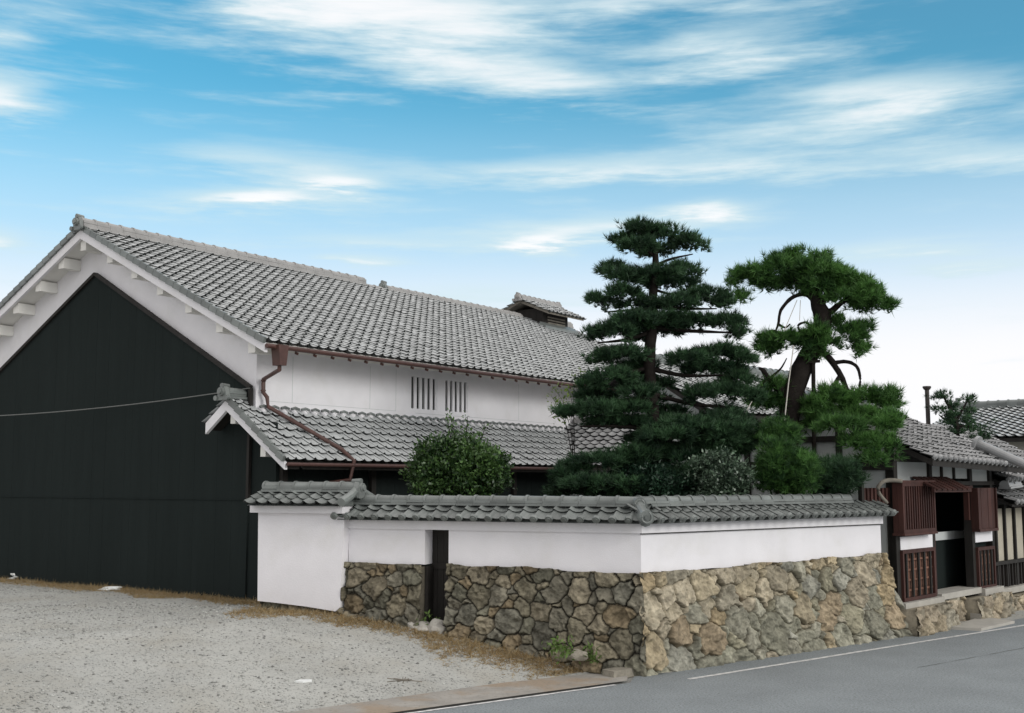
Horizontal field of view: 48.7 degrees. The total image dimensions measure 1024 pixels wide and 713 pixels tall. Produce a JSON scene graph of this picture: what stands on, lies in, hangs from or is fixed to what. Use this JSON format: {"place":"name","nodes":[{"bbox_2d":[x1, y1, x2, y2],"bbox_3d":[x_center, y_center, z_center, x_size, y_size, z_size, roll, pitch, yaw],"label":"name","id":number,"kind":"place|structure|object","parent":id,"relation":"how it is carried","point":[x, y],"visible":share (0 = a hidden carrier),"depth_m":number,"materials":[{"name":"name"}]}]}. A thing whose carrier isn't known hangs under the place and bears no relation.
{"place":"outdoors","nodes":[
{"label":"outdoors","id":0,"kind":"place"},
{"bbox_2d":[286,673,627,712],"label":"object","id":1,"kind":"structure","parent":0,"point":[457,696],"depth_m":15.96,"materials":[{"name":"concrete"}]},
{"bbox_2d":[395,682,622,712],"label":"gutter joint","id":2,"kind":"object","parent":1,"relation":"on","point":[507,697],"visible":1,"depth_m":15.73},
{"bbox_2d":[0,581,1023,712],"bbox_3d":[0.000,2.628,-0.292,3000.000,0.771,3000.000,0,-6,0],"label":"ground","id":3,"kind":"structure","parent":0,"point":[20,657],"depth_m":16.56,"materials":[{"name":"grey gravel"}]},
{"bbox_2d":[0,576,584,679],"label":"dry grass","id":4,"kind":"structure","parent":3,"relation":"on","point":[432,635],"depth_m":19.14,"materials":[{"name":"brown plant"}]},
{"bbox_2d":[99,586,121,590],"bbox_3d":[-8.569,4.944,24.078,0.538,0.102,0.301,0,-6,0],"label":"plastic sheet","id":5,"kind":"object","parent":4,"relation":"on","point":[112,587],"visible":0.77,"depth_m":24.05,"materials":[{"name":"white plastic"}]},
{"bbox_2d":[566,649,587,660],"bbox_3d":[1.010,4.691,17.791,0.369,0.178,0.247,0,-6,0],"label":"stone","id":6,"kind":"object","parent":4,"relation":"on","point":[577,654],"visible":0.88,"depth_m":17.70,"materials":[{"name":"grey stone"}]},
{"bbox_2d":[294,679,311,682],"bbox_3d":[-2.721,4.235,14.756,0.220,0.018,0.170,0,-6,0],"label":"paper scrap","id":7,"kind":"object","parent":3,"relation":"on","point":[303,680],"visible":1,"depth_m":14.74,"materials":[{"name":"white paper"}]},
{"bbox_2d":[243,478,373,613],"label":"wall pier","id":8,"kind":"structure","parent":3,"relation":"on","point":[303,546],"depth_m":20.13,"materials":[{"name":"white paint"}]},
{"bbox_2d":[0,214,688,601],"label":"farmhouse","id":9,"kind":"object","parent":3,"relation":"on","point":[344,376],"visible":0.81,"depth_m":25.37,"materials":[{"name":"white paint"}]},
{"bbox_2d":[0,388,249,415],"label":"overhead cable","id":10,"kind":"object","parent":9,"relation":"attached to","point":[114,406],"visible":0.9,"depth_m":24.65,"materials":[{"name":"grey plastic"}]},
{"bbox_2d":[410,376,436,409],"bbox_3d":[-2.144,0.879,26.835,0.118,0.748,0.978,-4,-8,35],"label":"window","id":11,"kind":"structure","parent":9,"relation":"in","point":[423,391],"depth_m":26.87,"materials":[{"name":"white paint"}]},
{"bbox_2d":[445,380,466,412],"bbox_3d":[-1.426,0.992,27.847,0.118,0.748,0.918,-4,-8,35],"label":"window","id":12,"kind":"structure","parent":9,"relation":"in","point":[455,392],"depth_m":27.86,"materials":[{"name":"white paint"}]},
{"bbox_2d":[387,677,421,682],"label":"twig litter","id":13,"kind":"object","parent":3,"relation":"on","point":[402,679],"visible":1,"depth_m":15.75,"materials":[{"name":"brown wood"}]},
{"bbox_2d":[407,621,429,631],"bbox_3d":[-1.558,4.616,19.221,0.456,0.233,0.352,0,-6,0],"label":"stone","id":14,"kind":"object","parent":3,"relation":"on","point":[421,623],"visible":0.55,"depth_m":19.18,"materials":[{"name":"stone"}]},
{"bbox_2d":[416,610,440,624],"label":"weed","id":15,"kind":"object","parent":3,"relation":"on","point":[429,615],"visible":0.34,"depth_m":19.30,"materials":[{"name":"green plant"}]},
{"bbox_2d":[427,618,445,633],"bbox_3d":[-1.282,4.581,19.140,0.336,0.290,0.294,0,-6,0],"label":"stone","id":16,"kind":"object","parent":3,"relation":"on","point":[437,625],"visible":0.62,"depth_m":19.06,"materials":[{"name":"stone"}]},
{"bbox_2d":[330,494,653,676],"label":"boundary wall","id":17,"kind":"structure","parent":3,"relation":"on","point":[528,574],"depth_m":18.75,"materials":[{"name":"stone"}]},
{"bbox_2d":[431,530,448,619],"bbox_3d":[-1.178,3.902,19.582,0.490,1.797,0.065,-3,-7,22],"label":"door","id":18,"kind":"structure","parent":17,"relation":"in","point":[440,538],"depth_m":19.62,"materials":[{"name":"black wood"}]},
{"bbox_2d":[541,635,575,663],"bbox_3d":[0.717,4.542,17.546,0.548,0.441,0.461,-1,-6,10],"label":"weed","id":19,"kind":"object","parent":3,"relation":"on","point":[560,647],"visible":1,"depth_m":17.55,"materials":[{"name":"green plant"}]},
{"bbox_2d":[579,641,601,664],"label":"weed","id":20,"kind":"object","parent":3,"relation":"on","point":[593,658],"visible":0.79,"depth_m":17.86,"materials":[{"name":"green plant"}]},
{"bbox_2d":[603,667,633,677],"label":"kerb block","id":21,"kind":"structure","parent":3,"relation":"on","point":[613,672],"depth_m":17.51,"materials":[{"name":"beige stone"}]},
{"bbox_2d":[586,344,810,569],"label":"house","id":22,"kind":"structure","parent":3,"relation":"on","point":[678,391],"depth_m":31.49,"materials":[{"name":"grey tile"}]},
{"bbox_2d":[622,493,912,675],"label":"boundary wall","id":23,"kind":"structure","parent":3,"relation":"on","point":[767,595],"depth_m":19.65,"materials":[{"name":"stone"}]},
{"bbox_2d":[858,478,902,503],"bbox_3d":[7.446,2.662,22.342,1.161,0.516,0.622,5,-8,-39],"label":"slat guard","id":24,"kind":"object","parent":23,"relation":"on","point":[880,494],"visible":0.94,"depth_m":22.24,"materials":[{"name":"brown wood"}]},
{"bbox_2d":[708,386,1023,636],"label":"gatehouse","id":25,"kind":"object","parent":3,"relation":"on","point":[939,528],"visible":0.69,"depth_m":24.09,"materials":[{"name":"paint"}]},
{"bbox_2d":[921,480,985,593],"bbox_3d":[9.554,4.195,25.735,1.660,2.736,3.588,-6,-9,43],"label":"doorway","id":26,"kind":"structure","parent":25,"relation":"in","point":[949,540],"depth_m":26.34,"materials":[{"name":"paint"}]},
{"bbox_2d":[922,389,998,440],"bbox_3d":[11.309,3.429,28.306,1.859,5.427,0.888,0,-6,0],"label":"pine tree","id":27,"kind":"object","parent":3,"relation":"on","point":[953,420],"visible":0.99,"depth_m":28.46,"materials":[{"name":"green plant"}]},
{"bbox_2d":[898,423,1023,610],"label":"townhouse","id":28,"kind":"structure","parent":3,"relation":"on","point":[1009,542],"depth_m":27.27,"materials":[{"name":"paint"}]},
{"bbox_2d":[951,613,1014,630],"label":"entrance slab","id":29,"kind":"structure","parent":3,"relation":"on","point":[976,622],"depth_m":23.67,"materials":[{"name":"concrete"}]},
{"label":"garden bed","id":30,"kind":"structure","parent":3,"relation":"on","visible":0},
{"bbox_2d":[398,408,517,502],"bbox_3d":[-1.027,2.797,21.391,2.277,3.669,2.310,0,-6,0],"label":"garden shrub","id":31,"kind":"object","parent":30,"relation":"on","point":[452,465],"visible":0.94,"depth_m":20.85,"materials":[{"name":"green plant"}]},
{"bbox_2d":[540,215,772,495],"bbox_3d":[2.851,1.017,22.688,4.653,7.788,2.898,0,-6,0],"label":"pine tree","id":32,"kind":"object","parent":30,"relation":"on","point":[655,426],"visible":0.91,"depth_m":22.46,"materials":[{"name":"green plant"}]},
{"bbox_2d":[616,454,701,496],"bbox_3d":[2.877,3.275,21.766,1.726,2.800,1.828,1,-6,-12],"label":"garden shrub","id":33,"kind":"object","parent":30,"relation":"on","point":[662,481],"visible":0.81,"depth_m":21.38,"materials":[{"name":"green plant"}]},
{"bbox_2d":[677,397,761,459],"bbox_3d":[4.203,2.765,22.589,1.936,3.995,1.950,3,-7,-25],"label":"garden shrub","id":34,"kind":"object","parent":30,"relation":"on","point":[735,435],"visible":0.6,"depth_m":22.18,"materials":[{"name":"green plant"}]},
{"bbox_2d":[682,445,757,495],"bbox_3d":[3.918,3.122,21.073,1.370,2.950,1.449,5,-8,-40],"label":"garden shrub","id":35,"kind":"object","parent":30,"relation":"on","point":[720,473],"visible":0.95,"depth_m":20.82,"materials":[{"name":"green plant"}]},
{"bbox_2d":[749,410,805,493],"bbox_3d":[5.206,2.861,22.201,1.317,3.713,1.176,5,-8,-39],"label":"pine","id":36,"kind":"object","parent":30,"relation":"on","point":[778,425],"visible":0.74,"depth_m":22.11,"materials":[{"name":"green plant"}]},
{"bbox_2d":[749,431,828,494],"bbox_3d":[5.202,3.015,21.366,1.583,3.229,1.704,-2,-7,17],"label":"bush","id":37,"kind":"object","parent":30,"relation":"on","point":[784,468],"visible":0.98,"depth_m":21.17,"materials":[{"name":"green plant"}]},
{"bbox_2d":[723,241,909,561],"bbox_3d":[6.886,1.234,23.936,3.308,7.629,3.929,6,-9,-44],"label":"pine tree","id":38,"kind":"object","parent":30,"relation":"on","point":[819,279],"visible":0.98,"depth_m":24.08,"materials":[{"name":"green plant"}]},
{"bbox_2d":[784,345,793,419],"bbox_3d":[5.634,1.093,23.229,0.055,2.789,1.184,-4,-7,31],"label":"guy rope","id":39,"kind":"object","parent":38,"relation":"hanging from","point":[788,380],"visible":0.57,"depth_m":23.51,"materials":[{"name":"white fabric"}]},
{"bbox_2d":[807,452,872,500],"bbox_3d":[6.292,3.252,21.929,1.550,2.882,1.437,0,-6,0],"label":"bush","id":40,"kind":"object","parent":30,"relation":"on","point":[842,475],"visible":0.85,"depth_m":21.80,"materials":[{"name":"green plant"}]},
{"bbox_2d":[0,0,1023,423],"label":"sky","id":41,"kind":"structure","parent":0,"point":[481,152],"materials":[{"name":"blue"}]},
{"bbox_2d":[546,367,585,454],"bbox_3d":[1.106,1.355,23.283,0.855,2.269,0.426,0,-6,0],"label":"thin shrub","id":42,"kind":"object","parent":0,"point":[572,428],"visible":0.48,"depth_m":23.28,"materials":[{"name":"plant"}]},
{"bbox_2d":[418,618,1023,712],"bbox_3d":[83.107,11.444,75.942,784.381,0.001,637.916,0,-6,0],"label":"road","id":43,"kind":"structure","parent":0,"point":[895,679],"depth_m":16.77,"materials":[{"name":"grey asphalt"}]},
{"bbox_2d":[408,684,613,712],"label":"gutter lip","id":44,"kind":"object","parent":43,"relation":"on","point":[510,699],"visible":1,"depth_m":15.65,"materials":[{"name":"grey concrete"}]},
{"bbox_2d":[688,625,1023,678],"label":"road edge line","id":45,"kind":"object","parent":43,"relation":"on","point":[848,653],"visible":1,"depth_m":19.75,"materials":[{"name":"paint"}]},
{"bbox_2d":[918,648,1021,667],"bbox_3d":[10.951,5.441,21.870,11.200,0.001,0.043,5,-8,-39],"label":"asphalt seam","id":46,"kind":"object","parent":43,"relation":"on","point":[972,657],"visible":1,"depth_m":19.41,"materials":[{"name":"grey asphalt"}]},
{"bbox_2d":[807,360,819,493],"bbox_3d":[6.429,2.451,23.875,0.284,4.795,0.090,0,-6,0],"label":"prop pole","id":47,"kind":"object","parent":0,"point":[813,379],"visible":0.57,"depth_m":24.06,"materials":[{"name":"brown wood"}]},
{"bbox_2d":[665,617,1023,672],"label":"road shoulder","id":48,"kind":"object","parent":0,"point":[1012,618],"visible":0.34,"depth_m":24.96},
{"bbox_2d":[932,398,1023,449],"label":"house","id":49,"kind":"structure","parent":0,"point":[1008,426],"depth_m":38.15,"materials":[{"name":"grey tile"}]}
]}

